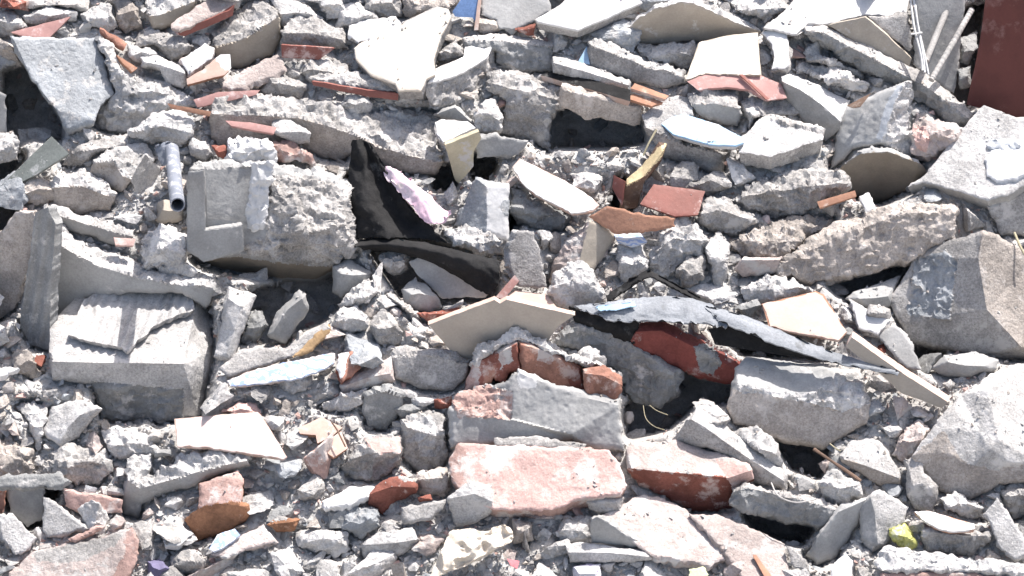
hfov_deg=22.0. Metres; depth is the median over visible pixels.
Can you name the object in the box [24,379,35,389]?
loose stone
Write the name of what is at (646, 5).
loose stone
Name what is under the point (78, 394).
loose stone
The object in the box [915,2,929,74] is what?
wire
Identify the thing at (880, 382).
loose stone
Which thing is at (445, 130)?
wall slab
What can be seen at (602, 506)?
concrete lump
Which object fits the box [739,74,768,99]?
wooden strip
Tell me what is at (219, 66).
floor tile
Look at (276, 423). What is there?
loose stone
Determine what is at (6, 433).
loose stone
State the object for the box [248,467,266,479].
loose stone
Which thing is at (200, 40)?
loose stone
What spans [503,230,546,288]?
concrete slab
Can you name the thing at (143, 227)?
loose stone
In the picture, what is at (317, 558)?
loose stone
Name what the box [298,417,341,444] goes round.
tile shard
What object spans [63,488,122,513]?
brick
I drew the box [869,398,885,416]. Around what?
loose stone
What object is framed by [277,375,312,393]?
loose stone
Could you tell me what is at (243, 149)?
plaster lump
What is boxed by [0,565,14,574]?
loose stone
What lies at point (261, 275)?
loose stone
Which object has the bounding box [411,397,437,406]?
loose stone
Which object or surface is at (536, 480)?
brick
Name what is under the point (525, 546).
loose stone
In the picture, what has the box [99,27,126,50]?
brick shard
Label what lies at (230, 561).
loose stone
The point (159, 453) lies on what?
concrete lump
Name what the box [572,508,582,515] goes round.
loose stone
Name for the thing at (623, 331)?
roofing felt
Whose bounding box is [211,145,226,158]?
brick shard
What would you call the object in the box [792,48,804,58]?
loose stone
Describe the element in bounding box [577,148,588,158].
loose stone
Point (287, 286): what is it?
loose stone
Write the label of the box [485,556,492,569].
loose stone
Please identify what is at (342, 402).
concrete chunk
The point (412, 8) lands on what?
concrete lump
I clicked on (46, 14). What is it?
concrete lump
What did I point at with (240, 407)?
brick crumbs
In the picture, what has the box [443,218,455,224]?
loose stone
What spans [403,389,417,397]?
loose stone
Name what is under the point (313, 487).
loose stone
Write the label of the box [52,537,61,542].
loose stone
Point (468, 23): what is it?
loose stone
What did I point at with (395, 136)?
concrete slab
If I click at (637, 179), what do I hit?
tile
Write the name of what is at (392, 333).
concrete lump
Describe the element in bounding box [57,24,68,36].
loose stone
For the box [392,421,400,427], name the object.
loose stone
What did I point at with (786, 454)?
loose stone
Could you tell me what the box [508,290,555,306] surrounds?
floor tile
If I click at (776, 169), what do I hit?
loose stone
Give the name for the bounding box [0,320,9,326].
loose stone
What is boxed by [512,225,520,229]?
loose stone
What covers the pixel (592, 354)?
mortar crumbs
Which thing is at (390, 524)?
loose stone
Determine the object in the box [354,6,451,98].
wall slab
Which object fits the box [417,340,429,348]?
loose stone
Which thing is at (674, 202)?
floor tile
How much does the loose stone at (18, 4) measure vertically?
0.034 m
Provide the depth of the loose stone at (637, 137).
3.83 m
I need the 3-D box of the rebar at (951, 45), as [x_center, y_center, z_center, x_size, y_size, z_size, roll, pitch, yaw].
[0.625,-0.346,3.738,0.010,0.074,0.125,18,33,30]
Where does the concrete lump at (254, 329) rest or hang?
on the ground
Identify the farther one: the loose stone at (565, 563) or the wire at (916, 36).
the wire at (916, 36)
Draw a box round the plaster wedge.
[179,43,214,76]
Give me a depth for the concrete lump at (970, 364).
3.56 m
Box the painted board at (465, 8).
[452,0,477,19]
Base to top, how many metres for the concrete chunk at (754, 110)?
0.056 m
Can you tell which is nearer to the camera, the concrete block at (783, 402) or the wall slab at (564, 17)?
the concrete block at (783, 402)
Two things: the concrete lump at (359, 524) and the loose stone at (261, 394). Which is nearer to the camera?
the concrete lump at (359, 524)
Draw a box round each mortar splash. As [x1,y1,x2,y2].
[984,147,1023,183]
[985,138,1023,149]
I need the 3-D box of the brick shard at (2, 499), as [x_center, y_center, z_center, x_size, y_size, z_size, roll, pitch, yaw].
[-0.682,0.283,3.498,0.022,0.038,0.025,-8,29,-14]
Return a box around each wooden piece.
[292,324,330,357]
[817,191,855,208]
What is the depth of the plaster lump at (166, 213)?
3.65 m
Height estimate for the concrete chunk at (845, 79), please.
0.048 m
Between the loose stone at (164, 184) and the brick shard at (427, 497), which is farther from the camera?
the loose stone at (164, 184)
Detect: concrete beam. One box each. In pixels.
[43,204,135,245]
[58,224,217,314]
[552,56,630,89]
[587,38,686,88]
[631,321,739,384]
[729,482,837,531]
[804,25,973,126]
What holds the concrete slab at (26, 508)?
on the ground
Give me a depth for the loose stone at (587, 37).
3.77 m
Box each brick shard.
[0,490,6,513]
[68,525,105,542]
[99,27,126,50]
[116,55,136,72]
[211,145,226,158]
[267,516,299,531]
[335,351,361,384]
[417,307,459,321]
[417,494,431,501]
[515,24,535,35]
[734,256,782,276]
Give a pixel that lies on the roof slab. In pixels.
(821, 12)
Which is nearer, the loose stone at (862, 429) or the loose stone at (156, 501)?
the loose stone at (156, 501)
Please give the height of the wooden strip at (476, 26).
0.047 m
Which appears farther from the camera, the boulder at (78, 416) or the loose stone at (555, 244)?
the loose stone at (555, 244)
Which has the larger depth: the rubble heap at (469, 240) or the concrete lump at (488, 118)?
the concrete lump at (488, 118)
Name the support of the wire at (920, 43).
hanging from the wall fragment at (929, 12)
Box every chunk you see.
[0,435,34,475]
[34,442,113,485]
[49,168,117,214]
[94,36,195,134]
[101,425,158,459]
[140,55,187,88]
[210,0,280,68]
[214,286,255,361]
[260,74,306,98]
[280,14,349,59]
[294,529,350,557]
[308,70,398,99]
[319,387,369,411]
[332,259,371,297]
[339,356,394,392]
[341,434,403,481]
[430,524,512,575]
[433,105,473,124]
[435,37,463,67]
[447,327,624,451]
[454,177,509,240]
[486,69,564,149]
[508,188,571,231]
[647,217,709,277]
[687,89,742,126]
[695,196,758,237]
[731,167,851,219]
[738,96,798,130]
[795,60,869,91]
[803,41,863,79]
[839,438,901,485]
[840,147,925,202]
[846,276,901,307]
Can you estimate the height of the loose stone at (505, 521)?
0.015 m
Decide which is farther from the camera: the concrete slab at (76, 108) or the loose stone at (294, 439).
the concrete slab at (76, 108)
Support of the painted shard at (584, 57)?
on the concrete beam at (569, 67)
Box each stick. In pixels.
[331,422,345,446]
[813,448,860,481]
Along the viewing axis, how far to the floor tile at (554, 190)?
3.64 m
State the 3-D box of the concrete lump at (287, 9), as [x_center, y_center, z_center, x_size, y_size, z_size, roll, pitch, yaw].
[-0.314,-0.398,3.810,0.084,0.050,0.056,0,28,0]
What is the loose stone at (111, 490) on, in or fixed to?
on the ground
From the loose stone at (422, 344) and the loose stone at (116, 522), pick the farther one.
the loose stone at (422, 344)
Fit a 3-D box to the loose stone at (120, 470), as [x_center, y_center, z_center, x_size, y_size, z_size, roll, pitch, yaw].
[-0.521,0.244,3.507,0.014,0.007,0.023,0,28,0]
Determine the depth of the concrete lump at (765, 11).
3.79 m
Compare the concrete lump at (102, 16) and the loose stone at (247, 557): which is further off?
the concrete lump at (102, 16)
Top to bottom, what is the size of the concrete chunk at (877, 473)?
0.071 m
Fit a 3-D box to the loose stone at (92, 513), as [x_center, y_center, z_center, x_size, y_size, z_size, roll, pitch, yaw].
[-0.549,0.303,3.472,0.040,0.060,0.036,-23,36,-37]
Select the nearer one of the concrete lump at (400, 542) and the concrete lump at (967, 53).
the concrete lump at (400, 542)
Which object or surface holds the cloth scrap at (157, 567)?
on the ground
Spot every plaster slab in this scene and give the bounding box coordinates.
[0,367,19,380]
[163,525,193,549]
[210,524,277,559]
[221,54,286,91]
[322,486,373,511]
[348,16,400,43]
[401,499,445,524]
[445,129,480,182]
[761,30,792,74]
[830,553,852,575]
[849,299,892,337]
[858,192,875,211]
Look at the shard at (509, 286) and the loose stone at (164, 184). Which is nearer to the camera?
the shard at (509, 286)
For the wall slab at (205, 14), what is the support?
on the concrete lump at (173, 48)
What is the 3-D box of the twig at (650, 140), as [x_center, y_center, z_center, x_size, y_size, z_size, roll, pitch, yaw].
[0.192,-0.203,3.665,0.003,0.032,0.030,23,36,37]
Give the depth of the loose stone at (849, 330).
3.58 m
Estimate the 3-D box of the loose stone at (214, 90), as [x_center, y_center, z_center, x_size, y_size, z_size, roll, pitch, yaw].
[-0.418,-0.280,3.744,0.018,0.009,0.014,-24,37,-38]
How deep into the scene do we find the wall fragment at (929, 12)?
3.76 m
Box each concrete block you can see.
[11,348,43,378]
[49,293,212,423]
[91,143,154,191]
[144,0,198,29]
[185,159,357,281]
[390,345,471,391]
[549,220,615,284]
[552,320,684,408]
[643,125,726,172]
[726,356,870,449]
[806,495,868,565]
[859,489,908,551]
[920,523,991,556]
[987,192,1023,236]
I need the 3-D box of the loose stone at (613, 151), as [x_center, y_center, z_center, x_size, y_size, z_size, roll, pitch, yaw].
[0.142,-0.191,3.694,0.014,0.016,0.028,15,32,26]
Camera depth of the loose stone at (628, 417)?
3.59 m
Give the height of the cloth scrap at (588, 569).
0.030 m
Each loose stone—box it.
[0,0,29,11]
[0,39,20,66]
[0,171,28,209]
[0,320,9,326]
[0,348,6,358]
[0,394,9,408]
[0,430,10,437]
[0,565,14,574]
[2,382,14,393]
[5,78,10,87]
[5,335,20,347]
[5,555,20,565]
[8,422,18,435]
[10,313,20,318]
[12,412,22,419]
[18,127,51,143]
[20,437,33,446]
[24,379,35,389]
[33,374,45,381]
[34,527,46,540]
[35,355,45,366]
[41,101,49,106]
[42,402,49,406]
[43,443,53,451]
[48,110,56,122]
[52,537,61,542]
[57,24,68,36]
[57,162,62,168]
[57,379,64,385]
[61,394,71,401]
[73,389,83,400]
[78,500,109,534]
[79,21,91,33]
[83,128,95,141]
[84,485,96,492]
[86,431,102,454]
[100,419,109,429]
[107,486,123,495]
[108,514,125,529]
[114,214,142,223]
[116,466,125,475]
[131,155,160,193]
[132,520,155,550]
[139,222,146,233]
[142,508,153,519]
[144,206,156,220]
[147,431,164,442]
[149,544,155,560]
[153,524,197,545]
[154,496,159,508]
[157,542,166,551]
[161,179,187,195]
[164,493,185,509]
[182,156,191,164]
[185,496,198,506]
[188,559,230,575]
[189,82,206,94]
[192,35,210,46]
[192,540,201,545]
[200,382,233,413]
[209,316,212,327]
[211,88,220,92]
[212,284,223,296]
[219,558,234,564]
[219,566,235,575]
[235,523,247,529]
[237,267,267,290]
[242,490,273,514]
[243,552,254,562]
[244,478,254,487]
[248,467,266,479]
[250,385,271,402]
[263,415,284,430]
[263,457,302,478]
[266,505,293,521]
[269,547,304,575]
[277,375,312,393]
[278,399,291,415]
[279,281,294,292]
[279,489,289,499]
[280,532,287,541]
[284,427,307,449]
[285,68,299,79]
[296,330,302,339]
[297,474,325,500]
[303,433,333,478]
[303,550,325,565]
[306,517,319,527]
[308,90,315,98]
[319,368,331,375]
[323,326,345,340]
[323,381,331,390]
[327,509,346,528]
[328,372,337,379]
[333,469,344,483]
[340,561,355,575]
[344,332,383,368]
[345,418,359,430]
[348,550,397,575]
[362,250,371,255]
[364,307,377,317]
[372,262,382,294]
[376,295,396,308]
[382,519,402,531]
[385,501,396,513]
[386,104,397,109]
[389,306,401,316]
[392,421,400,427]
[399,97,413,101]
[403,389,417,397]
[408,560,421,570]
[411,317,423,327]
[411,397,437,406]
[411,533,443,555]
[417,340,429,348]
[420,178,434,185]
[429,335,444,346]
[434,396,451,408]
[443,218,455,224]
[444,182,457,206]
[445,34,461,42]
[448,300,463,308]
[451,17,462,23]
[458,89,478,99]
[463,20,473,26]
[482,90,492,98]
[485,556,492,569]
[499,260,504,272]
[501,517,509,525]
[503,549,516,560]
[506,176,518,186]
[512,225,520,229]
[513,569,528,575]
[522,531,529,552]
[525,514,555,518]
[539,539,570,558]
[544,253,554,262]
[549,232,560,253]
[551,33,567,51]
[554,515,562,520]
[562,158,571,172]
[563,557,567,572]
[568,138,573,145]
[570,38,581,44]
[571,172,603,192]
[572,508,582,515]
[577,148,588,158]
[583,33,594,41]
[590,19,641,52]
[601,562,614,572]
[604,260,619,277]
[606,147,618,156]
[606,161,624,171]
[609,247,616,254]
[624,411,633,423]
[624,570,635,575]
[627,429,645,437]
[628,158,641,166]
[631,485,638,495]
[632,131,643,143]
[638,282,649,297]
[639,0,669,10]
[645,237,656,245]
[651,169,664,182]
[652,415,675,432]
[653,282,666,291]
[667,289,676,295]
[670,161,698,188]
[676,84,690,96]
[676,568,688,575]
[685,280,740,303]
[690,323,700,335]
[692,398,729,425]
[701,331,708,339]
[721,2,729,13]
[724,561,744,575]
[726,157,755,186]
[738,276,748,287]
[755,523,770,534]
[759,49,771,64]
[770,166,781,172]
[782,450,789,457]
[788,480,794,489]
[791,445,800,449]
[791,524,811,541]
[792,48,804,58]
[803,159,821,170]
[818,457,830,472]
[824,204,835,216]
[827,443,833,451]
[828,455,849,468]
[830,142,834,152]
[830,283,848,296]
[835,341,844,353]
[841,306,855,324]
[843,325,863,337]
[855,426,866,432]
[856,567,870,575]
[861,547,872,559]
[868,77,882,86]
[868,374,894,390]
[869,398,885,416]
[878,344,885,352]
[880,484,902,497]
[882,426,901,437]
[893,396,912,420]
[908,520,926,532]
[910,407,928,417]
[918,353,941,373]
[921,413,933,422]
[923,188,941,203]
[942,379,955,390]
[954,377,966,381]
[962,208,984,231]
[973,0,983,5]
[975,9,980,23]
[985,549,1001,559]
[986,493,1001,501]
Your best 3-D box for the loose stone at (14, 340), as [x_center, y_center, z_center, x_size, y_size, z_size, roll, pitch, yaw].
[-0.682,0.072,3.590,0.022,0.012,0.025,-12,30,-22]
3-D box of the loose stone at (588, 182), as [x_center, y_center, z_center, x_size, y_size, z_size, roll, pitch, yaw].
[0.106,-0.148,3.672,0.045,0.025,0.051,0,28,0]
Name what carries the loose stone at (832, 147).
on the ground
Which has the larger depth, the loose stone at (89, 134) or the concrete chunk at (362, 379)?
the loose stone at (89, 134)
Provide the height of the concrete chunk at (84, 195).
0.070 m
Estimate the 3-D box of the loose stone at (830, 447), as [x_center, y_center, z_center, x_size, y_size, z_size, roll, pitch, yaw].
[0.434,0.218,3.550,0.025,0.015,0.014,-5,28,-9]
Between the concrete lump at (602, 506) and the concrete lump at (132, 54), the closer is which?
the concrete lump at (602, 506)
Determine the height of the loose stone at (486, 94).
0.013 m
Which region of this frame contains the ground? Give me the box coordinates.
[0,0,1023,575]
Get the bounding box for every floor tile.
[114,237,134,246]
[174,412,286,459]
[187,54,230,85]
[428,296,574,358]
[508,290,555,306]
[513,159,598,214]
[540,71,630,105]
[630,94,662,107]
[631,83,668,101]
[640,184,704,217]
[686,32,760,80]
[762,291,846,341]
[846,332,948,407]
[914,511,974,533]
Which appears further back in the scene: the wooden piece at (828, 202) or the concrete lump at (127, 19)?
the concrete lump at (127, 19)
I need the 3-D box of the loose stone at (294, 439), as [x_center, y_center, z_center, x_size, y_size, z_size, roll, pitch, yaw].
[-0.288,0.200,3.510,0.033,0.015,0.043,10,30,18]
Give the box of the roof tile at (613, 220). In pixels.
[589,206,674,233]
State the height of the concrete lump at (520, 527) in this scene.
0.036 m
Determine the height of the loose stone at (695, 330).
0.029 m
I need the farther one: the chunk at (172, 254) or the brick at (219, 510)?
the chunk at (172, 254)
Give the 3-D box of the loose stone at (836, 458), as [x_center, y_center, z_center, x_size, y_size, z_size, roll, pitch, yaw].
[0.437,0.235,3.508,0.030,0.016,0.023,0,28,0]
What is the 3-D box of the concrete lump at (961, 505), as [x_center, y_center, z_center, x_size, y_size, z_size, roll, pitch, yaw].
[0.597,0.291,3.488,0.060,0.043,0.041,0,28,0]
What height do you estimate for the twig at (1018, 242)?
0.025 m
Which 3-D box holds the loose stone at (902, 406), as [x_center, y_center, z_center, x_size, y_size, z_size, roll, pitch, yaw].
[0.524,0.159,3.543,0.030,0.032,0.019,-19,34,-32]
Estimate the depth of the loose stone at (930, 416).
3.54 m
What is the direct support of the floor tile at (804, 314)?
on the ground
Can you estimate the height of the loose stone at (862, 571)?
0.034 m
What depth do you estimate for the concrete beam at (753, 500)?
3.47 m
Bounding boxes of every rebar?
[925,10,948,62]
[928,7,974,81]
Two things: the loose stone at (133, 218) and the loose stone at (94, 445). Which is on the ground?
the loose stone at (133, 218)
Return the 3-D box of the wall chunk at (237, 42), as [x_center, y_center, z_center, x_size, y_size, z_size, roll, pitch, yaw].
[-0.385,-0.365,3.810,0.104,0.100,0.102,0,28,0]
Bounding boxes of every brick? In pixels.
[9,527,138,575]
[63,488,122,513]
[184,471,249,541]
[368,474,417,514]
[448,443,626,518]
[625,439,753,511]
[880,571,994,575]
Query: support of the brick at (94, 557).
on the ground
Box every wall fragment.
[558,83,641,125]
[590,515,637,547]
[624,0,760,44]
[828,16,910,65]
[869,11,912,50]
[912,0,964,92]
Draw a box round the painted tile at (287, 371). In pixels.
[227,353,335,387]
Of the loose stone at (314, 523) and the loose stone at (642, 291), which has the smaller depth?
the loose stone at (314, 523)
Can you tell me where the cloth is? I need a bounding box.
[384,166,450,224]
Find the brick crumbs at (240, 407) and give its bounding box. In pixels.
[221,402,260,413]
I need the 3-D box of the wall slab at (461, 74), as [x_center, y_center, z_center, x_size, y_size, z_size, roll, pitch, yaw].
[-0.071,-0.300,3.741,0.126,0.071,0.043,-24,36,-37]
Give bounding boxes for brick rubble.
[909,113,962,161]
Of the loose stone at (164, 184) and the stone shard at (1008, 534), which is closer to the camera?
the stone shard at (1008, 534)
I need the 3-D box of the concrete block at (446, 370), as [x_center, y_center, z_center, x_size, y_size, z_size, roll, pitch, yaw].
[-0.109,0.110,3.575,0.112,0.066,0.056,0,28,0]
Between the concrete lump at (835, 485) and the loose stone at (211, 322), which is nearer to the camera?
the concrete lump at (835, 485)
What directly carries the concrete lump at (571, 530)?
on the ground
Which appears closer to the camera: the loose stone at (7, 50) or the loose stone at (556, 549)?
the loose stone at (556, 549)
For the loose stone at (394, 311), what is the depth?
3.60 m
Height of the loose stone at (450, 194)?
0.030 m
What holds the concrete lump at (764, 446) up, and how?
on the ground
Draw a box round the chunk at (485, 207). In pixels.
[454,177,509,240]
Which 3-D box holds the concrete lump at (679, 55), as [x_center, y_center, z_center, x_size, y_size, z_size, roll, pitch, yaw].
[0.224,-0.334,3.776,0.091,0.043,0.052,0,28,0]
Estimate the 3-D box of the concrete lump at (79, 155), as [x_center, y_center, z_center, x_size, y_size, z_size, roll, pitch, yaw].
[-0.575,-0.192,3.717,0.127,0.051,0.057,-6,29,-12]
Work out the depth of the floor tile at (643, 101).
3.71 m
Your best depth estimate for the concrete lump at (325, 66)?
3.75 m
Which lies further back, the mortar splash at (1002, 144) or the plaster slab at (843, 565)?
the mortar splash at (1002, 144)
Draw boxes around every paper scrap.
[507,559,518,568]
[689,567,708,575]
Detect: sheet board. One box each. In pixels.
[0,136,68,186]
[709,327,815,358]
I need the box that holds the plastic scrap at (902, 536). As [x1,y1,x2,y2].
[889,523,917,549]
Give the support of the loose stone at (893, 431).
on the ground
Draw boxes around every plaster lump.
[155,200,182,223]
[224,135,277,162]
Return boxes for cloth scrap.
[147,559,169,575]
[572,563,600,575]
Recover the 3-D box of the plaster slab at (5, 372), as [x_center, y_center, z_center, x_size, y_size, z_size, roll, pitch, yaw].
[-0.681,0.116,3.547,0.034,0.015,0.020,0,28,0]
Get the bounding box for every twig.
[643,129,656,155]
[1013,232,1023,254]
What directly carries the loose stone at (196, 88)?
on the ground
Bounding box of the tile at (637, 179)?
[619,142,666,209]
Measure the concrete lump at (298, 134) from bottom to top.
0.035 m
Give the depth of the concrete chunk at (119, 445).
3.51 m
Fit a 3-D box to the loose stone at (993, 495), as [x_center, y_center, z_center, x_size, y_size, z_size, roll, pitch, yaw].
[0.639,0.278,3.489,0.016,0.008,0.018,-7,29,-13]
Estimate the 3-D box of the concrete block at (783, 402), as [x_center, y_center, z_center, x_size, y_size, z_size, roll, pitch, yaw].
[0.387,0.159,3.577,0.196,0.132,0.121,0,28,0]
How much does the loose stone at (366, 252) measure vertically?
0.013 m
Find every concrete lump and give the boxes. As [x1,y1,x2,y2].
[0,9,26,38]
[0,132,19,163]
[0,325,8,345]
[16,400,47,451]
[22,5,77,24]
[24,177,53,204]
[28,0,89,11]
[61,134,143,166]
[80,3,117,31]
[108,0,143,33]
[127,44,156,62]
[127,109,195,147]
[135,27,193,60]
[153,448,172,457]
[169,546,207,575]
[188,137,212,160]
[240,310,267,343]
[267,289,308,343]
[271,0,323,26]
[272,120,310,143]
[301,51,349,82]
[319,0,344,20]
[333,305,368,333]
[335,2,378,28]
[337,280,379,307]
[341,93,372,113]
[341,506,379,538]
[361,527,419,558]
[364,0,402,17]
[369,309,402,345]
[378,252,410,275]
[385,291,420,320]
[393,403,426,418]
[401,0,458,18]
[401,277,441,311]
[416,467,450,496]
[473,15,499,33]
[473,98,503,133]
[512,518,532,544]
[536,230,553,249]
[547,260,605,309]
[555,514,591,543]
[586,496,624,514]
[616,244,648,282]
[636,40,696,68]
[674,254,706,287]
[687,171,731,196]
[704,231,730,285]
[724,0,787,23]
[733,425,782,468]
[734,299,761,317]
[817,468,862,504]
[866,304,890,319]
[892,419,930,463]
[904,457,938,511]
[932,351,998,376]
[940,491,984,519]
[957,66,971,88]
[959,32,977,64]
[1000,483,1023,518]
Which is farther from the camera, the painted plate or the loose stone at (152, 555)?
the painted plate
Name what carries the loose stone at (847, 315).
on the ground
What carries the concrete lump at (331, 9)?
on the ground
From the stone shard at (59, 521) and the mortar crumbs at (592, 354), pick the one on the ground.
the stone shard at (59, 521)
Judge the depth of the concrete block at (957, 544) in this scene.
3.45 m
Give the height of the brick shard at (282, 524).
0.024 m
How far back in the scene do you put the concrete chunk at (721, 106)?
3.71 m
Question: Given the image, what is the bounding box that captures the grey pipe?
[155,141,184,211]
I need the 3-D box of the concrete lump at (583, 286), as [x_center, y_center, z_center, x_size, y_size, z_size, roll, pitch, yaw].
[0.088,-0.003,3.611,0.082,0.074,0.060,0,28,0]
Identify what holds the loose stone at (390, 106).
on the ground
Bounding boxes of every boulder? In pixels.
[43,399,101,446]
[362,383,405,430]
[400,410,448,471]
[775,201,959,285]
[890,230,1023,360]
[912,363,1023,499]
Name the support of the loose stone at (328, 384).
on the ground
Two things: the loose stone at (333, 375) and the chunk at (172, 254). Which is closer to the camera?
the loose stone at (333, 375)
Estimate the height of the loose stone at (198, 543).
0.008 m
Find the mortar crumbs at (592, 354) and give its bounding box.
[577,345,606,365]
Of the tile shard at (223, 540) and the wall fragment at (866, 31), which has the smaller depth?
the tile shard at (223, 540)
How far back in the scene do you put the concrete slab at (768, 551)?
3.45 m
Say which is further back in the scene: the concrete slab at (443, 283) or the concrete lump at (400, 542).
the concrete slab at (443, 283)
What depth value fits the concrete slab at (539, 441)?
3.49 m
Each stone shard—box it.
[0,513,35,554]
[42,497,87,537]
[446,481,492,527]
[786,546,810,573]
[982,497,1023,561]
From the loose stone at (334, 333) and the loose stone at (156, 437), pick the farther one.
the loose stone at (334, 333)
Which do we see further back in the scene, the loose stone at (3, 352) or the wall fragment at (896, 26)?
the wall fragment at (896, 26)
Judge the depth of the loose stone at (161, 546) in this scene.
3.45 m
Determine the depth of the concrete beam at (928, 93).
3.74 m
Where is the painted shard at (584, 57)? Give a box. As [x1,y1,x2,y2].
[579,46,589,65]
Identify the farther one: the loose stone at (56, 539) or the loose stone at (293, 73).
the loose stone at (293, 73)
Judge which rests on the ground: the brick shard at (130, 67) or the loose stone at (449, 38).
the loose stone at (449, 38)
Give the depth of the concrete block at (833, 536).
3.46 m
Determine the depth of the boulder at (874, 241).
3.62 m
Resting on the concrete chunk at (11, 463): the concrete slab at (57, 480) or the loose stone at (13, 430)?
the loose stone at (13, 430)
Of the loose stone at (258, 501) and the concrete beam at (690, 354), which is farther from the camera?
the concrete beam at (690, 354)
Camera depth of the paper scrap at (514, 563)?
3.42 m
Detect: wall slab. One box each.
[0,210,36,317]
[171,0,238,35]
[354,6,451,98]
[425,46,494,109]
[434,119,476,145]
[481,0,550,33]
[535,0,642,37]
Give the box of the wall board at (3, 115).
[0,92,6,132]
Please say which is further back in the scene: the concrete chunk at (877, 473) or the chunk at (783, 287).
the chunk at (783, 287)
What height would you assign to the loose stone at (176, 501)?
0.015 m
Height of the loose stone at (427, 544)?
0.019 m
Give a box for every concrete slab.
[0,471,71,491]
[6,488,44,526]
[10,36,113,135]
[20,206,62,349]
[122,449,251,518]
[208,93,443,175]
[220,322,329,376]
[409,258,486,298]
[462,33,553,73]
[476,132,528,158]
[494,435,585,447]
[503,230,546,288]
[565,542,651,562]
[603,495,725,571]
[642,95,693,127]
[672,407,787,490]
[689,514,789,575]
[739,114,825,168]
[781,74,849,141]
[829,80,919,169]
[873,545,1023,575]
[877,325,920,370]
[908,105,1023,210]
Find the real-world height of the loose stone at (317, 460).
0.059 m
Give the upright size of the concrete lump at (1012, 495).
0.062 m
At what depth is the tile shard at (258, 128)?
3.68 m
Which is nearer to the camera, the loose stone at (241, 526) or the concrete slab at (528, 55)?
the loose stone at (241, 526)
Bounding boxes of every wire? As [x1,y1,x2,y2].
[771,482,815,502]
[909,0,923,70]
[913,0,925,72]
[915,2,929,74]
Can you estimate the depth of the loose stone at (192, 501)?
3.49 m
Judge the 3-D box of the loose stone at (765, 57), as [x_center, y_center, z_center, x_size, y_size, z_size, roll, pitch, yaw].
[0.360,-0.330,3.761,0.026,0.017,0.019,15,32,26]
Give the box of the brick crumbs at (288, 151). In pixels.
[273,140,315,166]
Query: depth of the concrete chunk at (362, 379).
3.55 m
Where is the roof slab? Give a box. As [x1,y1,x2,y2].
[763,0,908,38]
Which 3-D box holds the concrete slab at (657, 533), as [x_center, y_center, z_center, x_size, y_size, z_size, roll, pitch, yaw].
[0.206,0.327,3.463,0.172,0.069,0.092,17,32,28]
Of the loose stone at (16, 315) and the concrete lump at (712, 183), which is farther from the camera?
the concrete lump at (712, 183)
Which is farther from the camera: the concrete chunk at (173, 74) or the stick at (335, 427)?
the concrete chunk at (173, 74)
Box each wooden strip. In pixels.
[474,0,480,29]
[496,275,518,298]
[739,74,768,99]
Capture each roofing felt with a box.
[348,139,447,242]
[354,238,499,296]
[569,306,640,343]
[574,296,727,328]
[606,270,708,302]
[705,306,898,375]
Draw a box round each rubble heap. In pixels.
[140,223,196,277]
[442,223,507,256]
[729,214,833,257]
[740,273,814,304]
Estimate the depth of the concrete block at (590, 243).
3.62 m
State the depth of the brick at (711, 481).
3.49 m
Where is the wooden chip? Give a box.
[847,93,870,107]
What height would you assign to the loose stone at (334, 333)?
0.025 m
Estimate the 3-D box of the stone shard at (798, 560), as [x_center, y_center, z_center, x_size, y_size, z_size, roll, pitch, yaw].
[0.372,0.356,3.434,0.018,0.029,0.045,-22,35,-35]
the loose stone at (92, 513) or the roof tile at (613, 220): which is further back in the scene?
the roof tile at (613, 220)
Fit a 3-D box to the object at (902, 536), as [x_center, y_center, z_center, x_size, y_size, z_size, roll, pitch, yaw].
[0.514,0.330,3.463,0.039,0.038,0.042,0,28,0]
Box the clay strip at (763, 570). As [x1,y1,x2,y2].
[753,555,770,575]
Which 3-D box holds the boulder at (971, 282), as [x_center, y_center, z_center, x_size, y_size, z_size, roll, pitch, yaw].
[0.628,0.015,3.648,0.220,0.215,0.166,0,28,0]
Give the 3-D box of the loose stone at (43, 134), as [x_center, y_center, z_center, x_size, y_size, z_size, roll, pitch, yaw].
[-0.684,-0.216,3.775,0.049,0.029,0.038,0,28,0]
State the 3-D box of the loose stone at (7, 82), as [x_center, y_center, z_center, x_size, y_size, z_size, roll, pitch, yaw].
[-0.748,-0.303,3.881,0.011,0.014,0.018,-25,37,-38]
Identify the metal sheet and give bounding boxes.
[966,0,1023,116]
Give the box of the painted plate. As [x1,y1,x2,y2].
[662,114,744,149]
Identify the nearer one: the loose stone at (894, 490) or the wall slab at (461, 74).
the loose stone at (894, 490)
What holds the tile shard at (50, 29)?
on the concrete slab at (76, 108)
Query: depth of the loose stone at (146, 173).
3.67 m
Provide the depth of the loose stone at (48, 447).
3.52 m
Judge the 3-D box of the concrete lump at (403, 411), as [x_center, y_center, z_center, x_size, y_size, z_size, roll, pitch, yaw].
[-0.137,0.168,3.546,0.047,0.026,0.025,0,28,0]
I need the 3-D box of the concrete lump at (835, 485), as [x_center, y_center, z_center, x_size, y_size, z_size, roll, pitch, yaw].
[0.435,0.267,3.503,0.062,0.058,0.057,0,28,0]
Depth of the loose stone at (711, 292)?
3.61 m
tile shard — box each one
[11,17,69,36]
[167,103,210,115]
[194,90,259,107]
[209,529,239,552]
[226,121,275,134]
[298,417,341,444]
[328,431,347,458]
[612,175,625,204]
[614,233,646,247]
[687,74,786,101]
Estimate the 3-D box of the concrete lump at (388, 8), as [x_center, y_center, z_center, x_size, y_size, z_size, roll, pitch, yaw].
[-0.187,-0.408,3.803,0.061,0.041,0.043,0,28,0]

